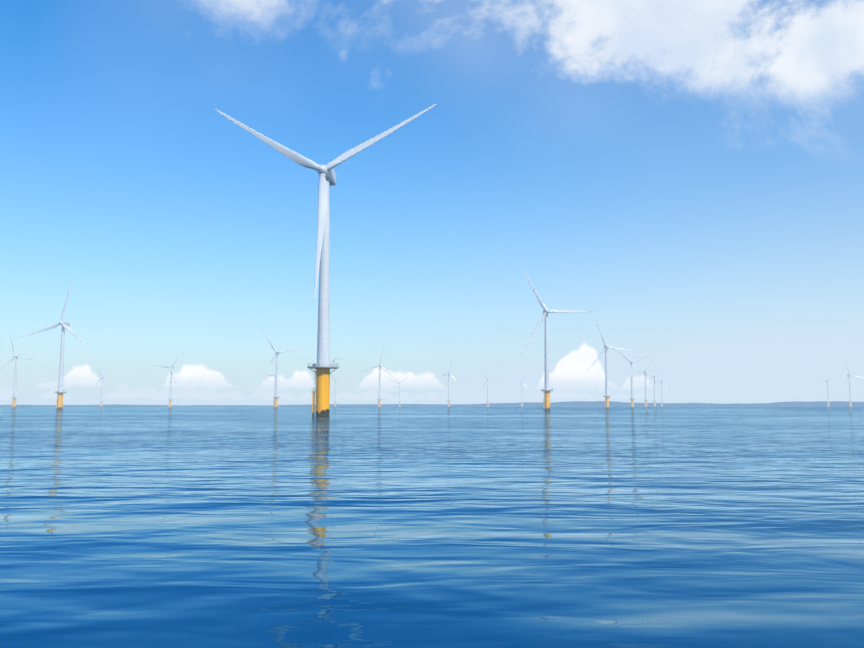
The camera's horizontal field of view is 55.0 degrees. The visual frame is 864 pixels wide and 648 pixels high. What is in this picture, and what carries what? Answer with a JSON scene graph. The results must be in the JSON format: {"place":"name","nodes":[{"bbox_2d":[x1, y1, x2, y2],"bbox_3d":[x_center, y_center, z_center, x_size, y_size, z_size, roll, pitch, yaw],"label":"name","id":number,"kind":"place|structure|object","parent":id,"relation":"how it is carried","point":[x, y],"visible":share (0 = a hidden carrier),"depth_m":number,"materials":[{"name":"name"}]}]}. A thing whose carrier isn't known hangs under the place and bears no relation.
{"place":"outdoors","nodes":[
{"label":"outdoors","id":0,"kind":"place"},
{"bbox_2d":[0,406,863,647],"bbox_3d":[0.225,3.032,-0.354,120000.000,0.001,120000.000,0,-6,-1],"label":"sea water","id":1,"kind":"structure","parent":0,"point":[435,527],"depth_m":20.93,"materials":[{"name":"blue liquid"}]},
{"bbox_2d":[0,330,39,407],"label":"wind turbine","id":2,"kind":"object","parent":1,"relation":"on","point":[16,356],"visible":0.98,"depth_m":1176.17,"materials":[{"name":"white paint"}]},
{"bbox_2d":[17,279,90,408],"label":"wind turbine","id":3,"kind":"object","parent":1,"relation":"in","point":[60,392],"visible":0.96,"depth_m":711.75,"materials":[{"name":"white paint"}]},
{"bbox_2d":[93,363,107,406],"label":"wind turbine","id":4,"kind":"object","parent":1,"relation":"on","point":[102,377],"visible":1,"depth_m":2030.20,"materials":[{"name":"white paint"}]},
{"bbox_2d":[150,354,181,407],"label":"wind turbine","id":5,"kind":"object","parent":1,"relation":"in","point":[170,399],"visible":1,"depth_m":1533.93,"materials":[{"name":"white paint"}]},
{"bbox_2d":[265,361,282,406],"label":"wind turbine","id":6,"kind":"object","parent":1,"relation":"in","point":[274,383],"visible":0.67,"depth_m":1895.70,"materials":[{"name":"white paint"}]},
{"bbox_2d":[261,328,299,407],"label":"wind turbine","id":7,"kind":"object","parent":1,"relation":"in","point":[277,352],"visible":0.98,"depth_m":1095.85,"materials":[{"name":"white paint"}]},
{"bbox_2d":[215,103,437,415],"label":"wind turbine","id":8,"kind":"object","parent":1,"relation":"on","point":[327,179],"visible":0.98,"depth_m":249.17,"materials":[{"name":"white paint"}]},
{"bbox_2d":[331,374,346,406],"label":"wind turbine","id":9,"kind":"object","parent":1,"relation":"on","point":[335,388],"visible":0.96,"depth_m":2233.60,"materials":[{"name":"white paint"}]},
{"bbox_2d":[358,345,393,407],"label":"wind turbine","id":10,"kind":"object","parent":1,"relation":"on","point":[380,398],"visible":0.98,"depth_m":1449.54,"materials":[{"name":"white paint"}]},
{"bbox_2d":[391,377,408,406],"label":"wind turbine","id":11,"kind":"object","parent":1,"relation":"on","point":[399,390],"visible":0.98,"depth_m":2616.53,"materials":[{"name":"white paint"}]},
{"bbox_2d":[433,359,455,406],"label":"wind turbine","id":12,"kind":"object","parent":1,"relation":"in","point":[448,400],"visible":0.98,"depth_m":1824.53,"materials":[{"name":"white paint"}]},
{"bbox_2d":[480,366,502,406],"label":"wind turbine","id":13,"kind":"object","parent":1,"relation":"on","point":[487,401],"visible":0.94,"depth_m":2168.15,"materials":[{"name":"white paint"}]},
{"bbox_2d":[512,373,527,406],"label":"wind turbine","id":14,"kind":"object","parent":1,"relation":"on","point":[521,391],"visible":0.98,"depth_m":2525.29,"materials":[{"name":"white paint"}]},
{"bbox_2d":[519,266,600,409],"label":"wind turbine","id":15,"kind":"object","parent":1,"relation":"on","point":[547,390],"visible":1,"depth_m":622.08,"materials":[{"name":"white paint"}]},
{"bbox_2d":[587,316,637,407],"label":"wind turbine","id":16,"kind":"object","parent":1,"relation":"in","point":[606,396],"visible":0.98,"depth_m":997.50,"materials":[{"name":"white paint"}]},
{"bbox_2d":[615,349,653,407],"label":"wind turbine","id":17,"kind":"object","parent":1,"relation":"in","point":[632,394],"visible":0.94,"depth_m":1348.23,"materials":[{"name":"white paint"}]},
{"bbox_2d":[627,355,655,406],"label":"wind turbine","id":18,"kind":"object","parent":1,"relation":"on","point":[645,372],"visible":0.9,"depth_m":1716.30,"materials":[{"name":"white paint"}]},
{"bbox_2d":[642,367,664,406],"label":"wind turbine","id":19,"kind":"object","parent":1,"relation":"on","point":[654,386],"visible":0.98,"depth_m":2015.69,"materials":[{"name":"white paint"}]},
{"bbox_2d":[648,372,667,406],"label":"wind turbine","id":20,"kind":"object","parent":1,"relation":"in","point":[661,390],"visible":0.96,"depth_m":2398.90,"materials":[{"name":"white paint"}]},
{"bbox_2d":[815,370,834,406],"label":"wind turbine","id":21,"kind":"object","parent":1,"relation":"on","point":[827,388],"visible":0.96,"depth_m":2325.27,"materials":[{"name":"white paint"}]},
{"bbox_2d":[840,361,861,406],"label":"wind turbine","id":22,"kind":"object","parent":1,"relation":"on","point":[850,401],"visible":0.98,"depth_m":1936.98,"materials":[{"name":"white paint"}]},
{"bbox_2d":[0,401,863,405],"bbox_3d":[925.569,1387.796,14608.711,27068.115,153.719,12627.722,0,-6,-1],"label":"distant coast hills","id":23,"kind":"structure","parent":0,"point":[615,403],"depth_m":16174.65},
{"bbox_2d":[0,0,863,404],"label":"sky","id":24,"kind":"structure","parent":0,"point":[688,175],"materials":[{"name":"blue"}]}
]}

